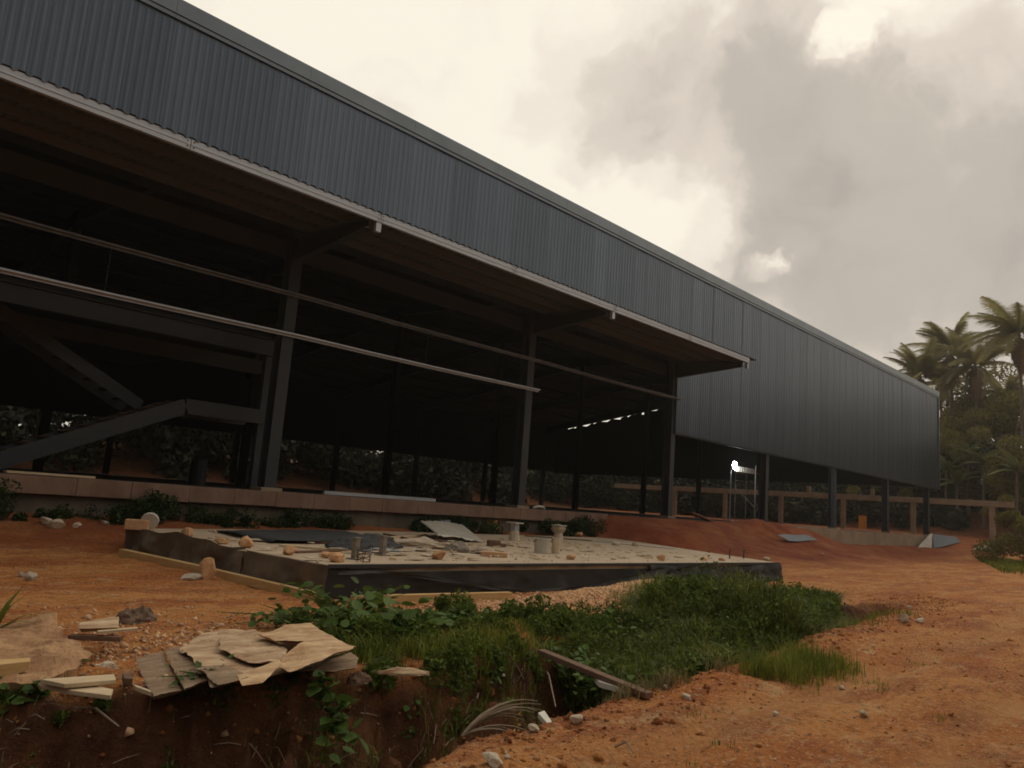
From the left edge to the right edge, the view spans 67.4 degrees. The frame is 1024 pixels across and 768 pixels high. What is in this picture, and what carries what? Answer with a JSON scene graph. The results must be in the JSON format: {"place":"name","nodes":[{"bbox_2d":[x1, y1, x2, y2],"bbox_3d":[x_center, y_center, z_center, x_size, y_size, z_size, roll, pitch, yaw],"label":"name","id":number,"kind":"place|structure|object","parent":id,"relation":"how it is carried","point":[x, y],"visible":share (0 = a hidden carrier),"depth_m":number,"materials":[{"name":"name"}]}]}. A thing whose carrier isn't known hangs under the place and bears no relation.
{"place":"outdoors","nodes":[
{"label":"outdoors","id":0,"kind":"place"},
{"bbox_2d":[0,442,1023,767],"bbox_3d":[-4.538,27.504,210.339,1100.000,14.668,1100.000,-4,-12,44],"label":"ground","id":1,"kind":"structure","parent":0,"point":[84,560],"depth_m":7.32,"materials":[{"name":"soil"}]},
{"bbox_2d":[0,658,29,676],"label":"timber board","id":2,"kind":"object","parent":1,"relation":"on","point":[11,666],"visible":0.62,"depth_m":5.36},
{"bbox_2d":[0,586,54,627],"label":"spiky plant","id":3,"kind":"object","parent":1,"relation":"on","point":[4,609],"visible":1,"depth_m":7.07,"materials":[{"name":"green plant"}]},
{"bbox_2d":[0,659,90,713],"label":"leafy plant","id":4,"kind":"object","parent":1,"relation":"on","point":[20,700],"visible":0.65,"depth_m":5.17,"materials":[{"name":"green plant"}]},
{"bbox_2d":[0,611,94,697],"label":"broken slab","id":5,"kind":"structure","parent":1,"relation":"on","point":[47,647],"depth_m":5.97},
{"bbox_2d":[68,634,122,641],"bbox_3d":[-3.671,2.237,6.769,0.428,0.040,0.080,6,-9,-11],"label":"batten","id":6,"kind":"object","parent":5,"relation":"on","point":[94,637],"visible":0.93,"depth_m":6.74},
{"bbox_2d":[78,617,118,631],"bbox_3d":[-3.789,2.207,7.042,0.335,0.051,0.594,9,-10,-26],"label":"board piece","id":7,"kind":"object","parent":6,"relation":"on","point":[100,624],"visible":0.99,"depth_m":6.99,"materials":[{"name":"brown wood"}]},
{"bbox_2d":[97,627,137,633],"bbox_3d":[-3.524,2.202,6.865,0.319,0.040,0.070,10,-11,-35],"label":"lath","id":8,"kind":"object","parent":6,"relation":"on","point":[117,630],"visible":1,"depth_m":6.85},
{"bbox_2d":[38,683,112,699],"bbox_3d":[-2.896,2.052,5.157,0.598,0.030,0.179,1,-9,21],"label":"timber board","id":9,"kind":"object","parent":1,"relation":"on","point":[99,692],"visible":0.78,"depth_m":5.09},
{"bbox_2d":[40,674,115,687],"bbox_3d":[-2.923,2.016,5.200,0.450,0.030,0.186,11,-11,-36],"label":"timber board","id":10,"kind":"object","parent":9,"relation":"on","point":[80,681],"visible":1,"depth_m":5.17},
{"bbox_2d":[116,605,156,624],"bbox_3d":[-4.101,2.508,8.396,0.311,0.188,0.465,0,-10,27],"label":"rock","id":11,"kind":"object","parent":1,"relation":"on","point":[138,615],"visible":0.86,"depth_m":8.30,"materials":[{"name":"grey stone"}]},
{"bbox_2d":[136,651,181,699],"bbox_3d":[-2.700,2.196,5.836,0.226,0.048,1.463,9,-10,-29],"label":"plywood sheet","id":12,"kind":"object","parent":1,"relation":"on","point":[153,665],"visible":0.97,"depth_m":5.79,"materials":[{"name":"wood"}]},
{"bbox_2d":[165,645,207,690],"bbox_3d":[-2.550,2.191,5.982,0.199,0.036,1.554,9,-10,-28],"label":"plywood sheet","id":13,"kind":"object","parent":12,"relation":"on","point":[179,661],"visible":0.78,"depth_m":5.94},
{"bbox_2d":[180,629,337,687],"bbox_3d":[-2.036,2.275,6.520,1.390,0.075,2.097,10,-10,-31],"label":"plywood sheet","id":14,"kind":"object","parent":13,"relation":"on","point":[203,649],"visible":0.34,"depth_m":6.31,"materials":[{"name":"wood"}]},
{"bbox_2d":[193,665,247,685],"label":"plywood sheet","id":15,"kind":"object","parent":14,"relation":"on","point":[222,675],"visible":0.97,"depth_m":5.50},
{"bbox_2d":[237,660,281,685],"bbox_3d":[-1.819,2.098,5.585,0.385,0.020,0.489,8,-4,45],"label":"plywood sheet","id":16,"kind":"object","parent":15,"relation":"on","point":[261,674],"visible":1,"depth_m":5.53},
{"bbox_2d":[218,629,287,663],"bbox_3d":[-2.244,2.227,6.534,0.518,0.043,1.385,10,-10,-32],"label":"plywood sheet","id":17,"kind":"object","parent":14,"relation":"on","point":[254,648],"visible":0.97,"depth_m":6.41,"materials":[{"name":"wood"}]},
{"bbox_2d":[257,623,355,671],"bbox_3d":[-1.778,2.189,6.468,1.382,0.054,1.023,-3,-9,44],"label":"plywood sheet","id":18,"kind":"object","parent":14,"relation":"on","point":[315,644],"visible":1,"depth_m":6.47,"materials":[{"name":"wood"}]},
{"bbox_2d":[298,652,357,672],"bbox_3d":[-1.442,2.360,6.476,0.381,0.036,0.866,1,-9,20],"label":"plywood sheet","id":19,"kind":"object","parent":14,"relation":"on","point":[347,661],"visible":0.94,"depth_m":6.40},
{"bbox_2d":[118,549,200,573],"bbox_3d":[-6.202,3.169,13.688,2.929,0.174,0.140,-2,-11,36],"label":"form board","id":20,"kind":"object","parent":1,"relation":"on","point":[163,561],"visible":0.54,"depth_m":13.66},
{"bbox_2d":[0,477,354,530],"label":"plinth weeds","id":21,"kind":"object","parent":1,"relation":"on","point":[118,513],"visible":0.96,"depth_m":18.47,"materials":[{"name":"green plant"}]},
{"bbox_2d":[159,654,233,695],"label":"leafy plant","id":22,"kind":"object","parent":1,"relation":"on","point":[194,674],"visible":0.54,"depth_m":5.58,"materials":[{"name":"green plant"}]},
{"bbox_2d":[199,557,215,579],"bbox_3d":[-4.853,2.987,12.224,0.283,0.456,0.134,6,-20,-13],"label":"stone","id":23,"kind":"object","parent":1,"relation":"on","point":[207,569],"visible":0.92,"depth_m":12.21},
{"bbox_2d":[1,599,424,762],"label":"rubble crumbs","id":24,"kind":"object","parent":1,"relation":"on","point":[137,652],"visible":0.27,"depth_m":7.52,"materials":[{"name":"stone"}]},
{"bbox_2d":[0,638,514,767],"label":"bank leaves","id":25,"kind":"object","parent":1,"relation":"on","point":[98,703],"visible":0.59,"depth_m":5.81,"materials":[{"name":"green plant"}]},
{"bbox_2d":[215,568,316,600],"bbox_3d":[-3.819,3.072,11.771,3.141,0.132,0.120,-3,-12,41],"label":"form board","id":26,"kind":"object","parent":1,"relation":"on","point":[262,584],"visible":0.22,"depth_m":11.75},
{"bbox_2d":[0,661,542,767],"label":"stick litter","id":27,"kind":"object","parent":1,"relation":"on","point":[53,698],"visible":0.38,"depth_m":5.84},
{"bbox_2d":[0,636,555,767],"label":"dry roots","id":28,"kind":"object","parent":1,"relation":"on","point":[306,719],"visible":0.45,"depth_m":6.09,"materials":[{"name":"brown plant"}]},
{"bbox_2d":[213,598,369,629],"bbox_3d":[-2.457,2.619,8.682,1.007,0.342,1.775,0,-10,26],"label":"leafy plant","id":29,"kind":"object","parent":1,"relation":"on","point":[284,616],"visible":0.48,"depth_m":8.67,"materials":[{"name":"green plant"}]},
{"bbox_2d":[306,670,368,767],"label":"leafy plant","id":30,"kind":"object","parent":1,"relation":"on","point":[328,697],"visible":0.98,"depth_m":5.80,"materials":[{"name":"green plant"}]},
{"bbox_2d":[280,576,409,613],"bbox_3d":[-2.097,2.764,9.948,1.144,0.426,1.745,-4,-12,44],"label":"leafy plant","id":31,"kind":"object","parent":1,"relation":"on","point":[322,597],"visible":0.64,"depth_m":9.81,"materials":[{"name":"green plant"}]},
{"bbox_2d":[346,671,371,685],"bbox_3d":[-1.329,2.527,6.641,0.168,0.104,0.256,-4,-12,44],"label":"clod","id":32,"kind":"object","parent":1,"relation":"on","point":[357,678],"visible":1,"depth_m":6.59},
{"bbox_2d":[299,593,453,642],"bbox_3d":[-1.426,2.661,8.527,1.449,0.511,2.313,-4,-12,44],"label":"leafy plant","id":33,"kind":"object","parent":1,"relation":"on","point":[407,615],"visible":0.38,"depth_m":8.45,"materials":[{"name":"green plant"}]},
{"bbox_2d":[278,621,486,705],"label":"bank weeds","id":34,"kind":"object","parent":1,"relation":"on","point":[369,648],"visible":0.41,"depth_m":7.45,"materials":[{"name":"green plant"}]},
{"bbox_2d":[375,667,429,675],"bbox_3d":[-0.913,2.399,6.430,0.464,0.054,0.150,6,-9,-11],"label":"wood chunk","id":35,"kind":"object","parent":1,"relation":"on","point":[402,671],"visible":1,"depth_m":6.39,"materials":[{"name":"brown wood"}]},
{"bbox_2d":[265,630,552,767],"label":"ditch grass","id":36,"kind":"structure","parent":1,"relation":"on","point":[324,758],"depth_m":6.69,"materials":[{"name":"plant"}]},
{"bbox_2d":[398,700,421,737],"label":"leafy plant","id":37,"kind":"object","parent":1,"relation":"on","point":[407,708],"visible":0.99,"depth_m":6.81,"materials":[{"name":"green plant"}]},
{"bbox_2d":[350,592,512,602],"bbox_3d":[-1.153,3.300,11.866,2.965,0.120,0.120,11,-11,-39],"label":"form board","id":38,"kind":"object","parent":1,"relation":"on","point":[474,596],"visible":0.51,"depth_m":11.98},
{"bbox_2d":[288,588,596,694],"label":"leafy undergrowth","id":39,"kind":"object","parent":1,"relation":"on","point":[520,610],"visible":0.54,"depth_m":8.66,"materials":[{"name":"green plant"}]},
{"bbox_2d":[124,528,781,598],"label":"slab","id":40,"kind":"structure","parent":1,"relation":"on","point":[482,574],"depth_m":14.08,"materials":[{"name":"concrete"}]},
{"bbox_2d":[124,519,149,529],"bbox_3d":[-7.473,2.808,15.335,0.440,0.200,0.200,6,-9,-11],"label":"brick","id":41,"kind":"object","parent":40,"relation":"on","point":[135,524],"visible":0.86,"depth_m":15.24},
{"bbox_2d":[141,512,158,529],"bbox_3d":[-7.266,2.749,15.409,0.340,0.348,0.199,7,-9,-17],"label":"disc","id":42,"kind":"object","parent":40,"relation":"on","point":[153,518],"visible":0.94,"depth_m":15.38,"materials":[{"name":"white plastic"}]},
{"bbox_2d":[212,529,360,541],"bbox_3d":[-4.607,3.357,17.263,4.252,0.117,4.156,-4,-12,44],"label":"tarpaulin","id":43,"kind":"object","parent":40,"relation":"on","point":[296,535],"visible":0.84,"depth_m":15.84,"materials":[{"name":"plastic"}]},
{"bbox_2d":[328,552,343,562],"bbox_3d":[-2.684,2.663,11.742,0.228,0.177,0.263,0,-10,23],"label":"stone","id":44,"kind":"object","parent":40,"relation":"on","point":[336,557],"visible":0.89,"depth_m":11.65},
{"bbox_2d":[346,537,362,559],"bbox_3d":[-2.530,2.658,12.431,0.200,0.345,0.200,-1,-10,32],"label":"steel post","id":45,"kind":"object","parent":40,"relation":"on","point":[355,545],"visible":0.93,"depth_m":12.40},
{"bbox_2d":[325,533,403,549],"bbox_3d":[-2.881,3.094,15.141,1.068,0.274,2.693,2,-9,15],"label":"tarpaulin heap","id":46,"kind":"object","parent":40,"relation":"on","point":[368,540],"visible":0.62,"depth_m":14.57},
{"bbox_2d":[374,535,389,555],"bbox_3d":[-2.281,2.855,13.590,0.200,0.345,0.200,-1,-10,32],"label":"steel post","id":47,"kind":"object","parent":40,"relation":"on","point":[383,545],"visible":1,"depth_m":13.55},
{"bbox_2d":[394,536,448,549],"bbox_3d":[-2.219,3.322,16.249,1.971,0.257,0.931,6,-9,-11],"label":"sack pile","id":48,"kind":"object","parent":40,"relation":"on","point":[423,542],"visible":0.45,"depth_m":16.03,"materials":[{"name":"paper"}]},
{"bbox_2d":[207,537,652,558],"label":"paper scraps","id":49,"kind":"object","parent":40,"relation":"on","point":[387,550],"visible":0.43,"depth_m":14.28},
{"bbox_2d":[179,530,711,559],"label":"wood slivers","id":50,"kind":"object","parent":40,"relation":"on","point":[518,542],"visible":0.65,"depth_m":18.40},
{"bbox_2d":[420,521,483,541],"bbox_3d":[-1.767,4.000,21.091,1.529,0.398,4.180,6,-9,-13],"label":"metal sheet","id":51,"kind":"object","parent":40,"relation":"on","point":[444,529],"visible":1,"depth_m":20.55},
{"bbox_2d":[442,541,469,552],"bbox_3d":[-1.177,3.372,15.946,0.670,0.221,0.658,7,-9,-17],"label":"rag","id":52,"kind":"object","parent":40,"relation":"on","point":[460,547],"visible":0.81,"depth_m":15.73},
{"bbox_2d":[191,533,737,562],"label":"slab crumbs","id":53,"kind":"object","parent":40,"relation":"on","point":[317,561],"visible":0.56,"depth_m":16.49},
{"bbox_2d":[506,522,523,540],"bbox_3d":[0.075,4.272,22.245,0.360,0.530,0.360,-4,-12,44],"label":"column stub","id":54,"kind":"object","parent":40,"relation":"on","point":[514,532],"depth_m":22.14,"materials":[{"name":"concrete"}]},
{"bbox_2d":[533,537,550,553],"bbox_3d":[0.685,3.705,17.627,0.401,0.330,0.407,-4,-12,44],"label":"bucket","id":55,"kind":"object","parent":40,"relation":"on","point":[541,545],"visible":1,"depth_m":17.48,"materials":[{"name":"white plastic"}]},
{"bbox_2d":[396,598,514,630],"bbox_3d":[-0.580,2.907,9.523,1.592,0.425,2.165,1,-9,21],"label":"leafy plant","id":56,"kind":"object","parent":1,"relation":"on","point":[452,616],"visible":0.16,"depth_m":9.37,"materials":[{"name":"green plant"}]},
{"bbox_2d":[0,0,939,546],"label":"warehouse","id":57,"kind":"structure","parent":1,"relation":"on","point":[210,222],"depth_m":30.53,"materials":[{"name":"metal"}]},
{"bbox_2d":[3,470,95,478],"bbox_3d":[-10.495,2.058,17.479,0.300,0.050,1.800,-4,-12,44],"label":"plank","id":58,"kind":"object","parent":57,"relation":"on","point":[49,474],"visible":1,"depth_m":17.33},
{"bbox_2d":[188,460,207,484],"bbox_3d":[-11.129,3.135,27.231,0.560,0.850,0.560,-4,-12,44],"label":"barrel","id":59,"kind":"object","parent":57,"relation":"on","point":[198,472],"visible":0.92,"depth_m":27.02,"materials":[{"name":"paint"}]},
{"bbox_2d":[322,491,435,501],"bbox_3d":[-4.062,3.530,24.084,0.120,0.100,4.300,-4,-12,44],"label":"channel","id":60,"kind":"object","parent":57,"relation":"on","point":[377,496],"visible":1,"depth_m":23.88,"materials":[{"name":"metal"}]},
{"bbox_2d":[734,466,758,520],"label":"scaffold","id":61,"kind":"object","parent":57,"relation":"on","point":[745,495],"visible":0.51,"depth_m":50.52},
{"bbox_2d":[353,600,628,739],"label":"bank leaves","id":62,"kind":"object","parent":1,"relation":"on","point":[468,658],"visible":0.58,"depth_m":7.62,"materials":[{"name":"green plant"}]},
{"bbox_2d":[481,751,502,767],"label":"stone","id":63,"kind":"object","parent":1,"relation":"on","point":[493,760],"visible":1,"depth_m":4.61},
{"bbox_2d":[461,699,541,736],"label":"frond","id":64,"kind":"object","parent":1,"relation":"on","point":[488,714],"visible":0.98,"depth_m":6.35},
{"bbox_2d":[408,513,607,536],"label":"plinth weeds","id":65,"kind":"object","parent":1,"relation":"on","point":[584,525],"visible":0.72,"depth_m":27.89,"materials":[{"name":"green plant"}]},
{"bbox_2d":[0,405,1023,530],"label":"woodland","id":66,"kind":"object","parent":1,"relation":"on","point":[453,479],"visible":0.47,"depth_m":84.89,"materials":[{"name":"green plant"}]},
{"bbox_2d":[0,582,1023,767],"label":"clods","id":67,"kind":"object","parent":1,"relation":"on","point":[597,756],"visible":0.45,"depth_m":6.50,"materials":[{"name":"soil"}]},
{"bbox_2d":[0,575,1023,767],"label":"pebbles","id":68,"kind":"object","parent":1,"relation":"on","point":[674,748],"visible":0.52,"depth_m":8.37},
{"bbox_2d":[269,579,768,618],"bbox_3d":[2.211,3.826,14.204,3.323,0.422,14.889,-3,-11,39],"label":"gravel heap","id":69,"kind":"object","parent":1,"relation":"on","point":[598,595],"visible":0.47,"depth_m":12.51,"materials":[{"name":"gravel"}]},
{"bbox_2d":[385,610,684,722],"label":"bank grass","id":70,"kind":"structure","parent":1,"relation":"on","point":[493,636],"depth_m":7.83,"materials":[{"name":"plant"}]},
{"bbox_2d":[547,636,632,679],"bbox_3d":[0.934,2.994,8.287,1.155,0.400,0.826,7,-9,-15],"label":"leafy plant","id":71,"kind":"object","parent":1,"relation":"on","point":[562,669],"visible":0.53,"depth_m":8.16,"materials":[{"name":"green plant"}]},
{"bbox_2d":[537,649,652,698],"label":"beam","id":72,"kind":"structure","parent":1,"relation":"on","point":[583,668],"depth_m":7.24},
{"bbox_2d":[565,660,633,699],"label":"leafy plant","id":73,"kind":"object","parent":1,"relation":"on","point":[591,688],"visible":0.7,"depth_m":7.81,"materials":[{"name":"green plant"}]},
{"bbox_2d":[594,678,634,695],"bbox_3d":[0.965,2.774,7.049,0.242,0.050,0.565,11,-11,-36],"label":"timber board","id":74,"kind":"object","parent":1,"relation":"on","point":[602,684],"visible":0.36,"depth_m":7.01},
{"bbox_2d":[570,605,690,639],"bbox_3d":[1.462,3.240,10.407,0.989,0.437,2.714,-4,-12,44],"label":"leafy plant","id":75,"kind":"object","parent":1,"relation":"on","point":[610,610],"visible":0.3,"depth_m":10.18,"materials":[{"name":"green plant"}]},
{"bbox_2d":[605,572,716,611],"bbox_3d":[3.620,4.273,13.758,3.240,1.767,5.462,-4,-12,44],"label":"bush","id":76,"kind":"object","parent":1,"relation":"on","point":[643,583],"depth_m":12.93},
{"bbox_2d":[598,652,739,705],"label":"edge grass","id":77,"kind":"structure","parent":1,"relation":"on","point":[668,680],"depth_m":7.13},
{"bbox_2d":[525,551,873,714],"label":"tall grass","id":78,"kind":"structure","parent":1,"relation":"on","point":[795,627],"depth_m":10.13,"materials":[{"name":"plant"}]},
{"bbox_2d":[571,574,845,675],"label":"ditch bushes","id":79,"kind":"object","parent":1,"relation":"on","point":[692,581],"visible":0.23,"depth_m":11.20,"materials":[{"name":"green plant"}]},
{"bbox_2d":[777,534,817,541],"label":"metal sheet","id":80,"kind":"object","parent":1,"relation":"on","point":[795,538],"visible":1,"depth_m":38.91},
{"bbox_2d":[730,636,873,694],"bbox_3d":[3.203,3.062,8.517,1.109,0.414,2.050,-4,-12,44],"label":"grass tuft","id":81,"kind":"object","parent":1,"relation":"on","point":[789,661],"visible":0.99,"depth_m":8.34,"materials":[{"name":"plant"}]},
{"bbox_2d":[614,484,1013,541],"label":"concrete frame","id":82,"kind":"object","parent":1,"relation":"on","point":[913,501],"visible":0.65,"depth_m":79.40,"materials":[{"name":"concrete"}]},
{"bbox_2d":[675,661,959,767],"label":"road weeds","id":83,"kind":"object","parent":1,"relation":"on","point":[719,744],"visible":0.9,"depth_m":6.73,"materials":[{"name":"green plant"}]},
{"bbox_2d":[797,607,918,637],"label":"edge grass","id":84,"kind":"structure","parent":1,"relation":"on","point":[873,616],"depth_m":13.91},
{"bbox_2d":[882,336,966,494],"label":"palm tree","id":85,"kind":"object","parent":1,"relation":"on","point":[925,361],"visible":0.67,"depth_m":96.03,"materials":[{"name":"plant"}]},
{"bbox_2d":[922,357,970,416],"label":"palm tree","id":86,"kind":"object","parent":1,"relation":"on","point":[929,383],"visible":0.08,"depth_m":110.21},
{"bbox_2d":[933,534,960,547],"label":"metal sheet","id":87,"kind":"object","parent":1,"relation":"on","point":[941,540],"visible":1,"depth_m":64.15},
{"bbox_2d":[899,312,995,428],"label":"palm tree","id":88,"kind":"object","parent":1,"relation":"on","point":[940,334],"visible":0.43,"depth_m":98.42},
{"bbox_2d":[940,455,969,498],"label":"banana plant","id":89,"kind":"object","parent":1,"relation":"on","point":[944,465],"visible":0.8,"depth_m":79.62,"materials":[{"name":"green plant"}]},
{"bbox_2d":[940,428,973,463],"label":"tree","id":90,"kind":"object","parent":1,"relation":"on","point":[947,434],"visible":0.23,"depth_m":83.25,"materials":[{"name":"green plant"}]},
{"bbox_2d":[932,386,982,440],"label":"tree","id":91,"kind":"object","parent":1,"relation":"on","point":[962,394],"visible":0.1,"depth_m":97.84,"materials":[{"name":"green plant"}]},
{"bbox_2d":[940,467,979,508],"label":"banana plant","id":92,"kind":"object","parent":1,"relation":"on","point":[957,477],"visible":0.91,"depth_m":78.11,"materials":[{"name":"green plant"}]},
{"bbox_2d":[940,440,981,493],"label":"tree","id":93,"kind":"object","parent":1,"relation":"on","point":[943,444],"visible":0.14,"depth_m":82.38,"materials":[{"name":"green plant"}]},
{"bbox_2d":[948,442,981,514],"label":"banana plant","id":94,"kind":"object","parent":1,"relation":"on","point":[974,448],"visible":0.52,"depth_m":79.47,"materials":[{"name":"green plant"}]},
{"bbox_2d":[929,327,1014,430],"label":"palm tree","id":95,"kind":"object","parent":1,"relation":"on","point":[968,359],"visible":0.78,"depth_m":92.28,"materials":[{"name":"plant"}]},
{"bbox_2d":[952,408,995,507],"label":"tree","id":96,"kind":"object","parent":1,"relation":"on","point":[977,421],"visible":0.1,"depth_m":87.81,"materials":[{"name":"green plant"}]},
{"bbox_2d":[931,372,1019,434],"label":"tree","id":97,"kind":"object","parent":1,"relation":"on","point":[947,412],"visible":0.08,"depth_m":104.94,"materials":[{"name":"green plant"}]},
{"bbox_2d":[954,448,1002,527],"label":"banana plant","id":98,"kind":"object","parent":1,"relation":"on","point":[980,458],"visible":0.74,"depth_m":76.38,"materials":[{"name":"green plant"}]},
{"bbox_2d":[940,391,1023,443],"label":"tree","id":99,"kind":"object","parent":1,"relation":"on","point":[1004,412],"visible":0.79,"depth_m":88.11,"materials":[{"name":"green plant"}]},
{"bbox_2d":[942,360,1023,415],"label":"tree","id":100,"kind":"object","parent":1,"relation":"on","point":[1001,374],"visible":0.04,"depth_m":113.60,"materials":[{"name":"green plant"}]},
{"bbox_2d":[954,425,1016,488],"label":"tree","id":101,"kind":"object","parent":1,"relation":"on","point":[975,433],"visible":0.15,"depth_m":79.82,"materials":[{"name":"green plant"}]},
{"bbox_2d":[953,379,1020,442],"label":"tree","id":102,"kind":"object","parent":1,"relation":"on","point":[970,406],"visible":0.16,"depth_m":97.50,"materials":[{"name":"green plant"}]},
{"bbox_2d":[957,296,1023,449],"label":"palm tree","id":103,"kind":"object","parent":1,"relation":"on","point":[1002,320],"visible":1,"depth_m":78.06,"materials":[{"name":"plant"}]},
{"bbox_2d":[958,434,1023,524],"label":"tree","id":104,"kind":"object","parent":1,"relation":"on","point":[1015,452],"visible":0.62,"depth_m":74.55,"materials":[{"name":"green plant"}]},
{"bbox_2d":[971,510,1023,561],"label":"shrub","id":105,"kind":"object","parent":1,"relation":"on","point":[1007,519],"visible":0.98,"depth_m":49.10,"materials":[{"name":"green plant"}]},
{"bbox_2d":[978,471,1023,534],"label":"tree","id":106,"kind":"object","parent":1,"relation":"on","point":[1006,491],"visible":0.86,"depth_m":73.18,"materials":[{"name":"green plant"}]},
{"bbox_2d":[986,373,1023,417],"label":"palm tree","id":107,"kind":"object","parent":1,"relation":"on","point":[1012,383],"visible":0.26,"depth_m":99.23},
{"bbox_2d":[987,448,1023,539],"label":"banana plant","id":108,"kind":"object","parent":1,"relation":"on","point":[1014,465],"visible":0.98,"depth_m":71.65,"materials":[{"name":"green plant"}]},
{"bbox_2d":[19,0,1023,453],"label":"sky","id":109,"kind":"structure","parent":0,"point":[853,168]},
{"bbox_2d":[551,524,566,539],"bbox_3d":[1.545,4.858,25.240,0.476,0.499,0.425,-4,-12,44],"label":"column stub","id":110,"kind":"object","parent":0,"point":[558,530],"depth_m":25.11,"materials":[{"name":"stone"}]},
{"bbox_2d":[974,556,1023,574],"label":"verge grass","id":111,"kind":"structure","parent":0,"point":[1008,565],"depth_m":44.05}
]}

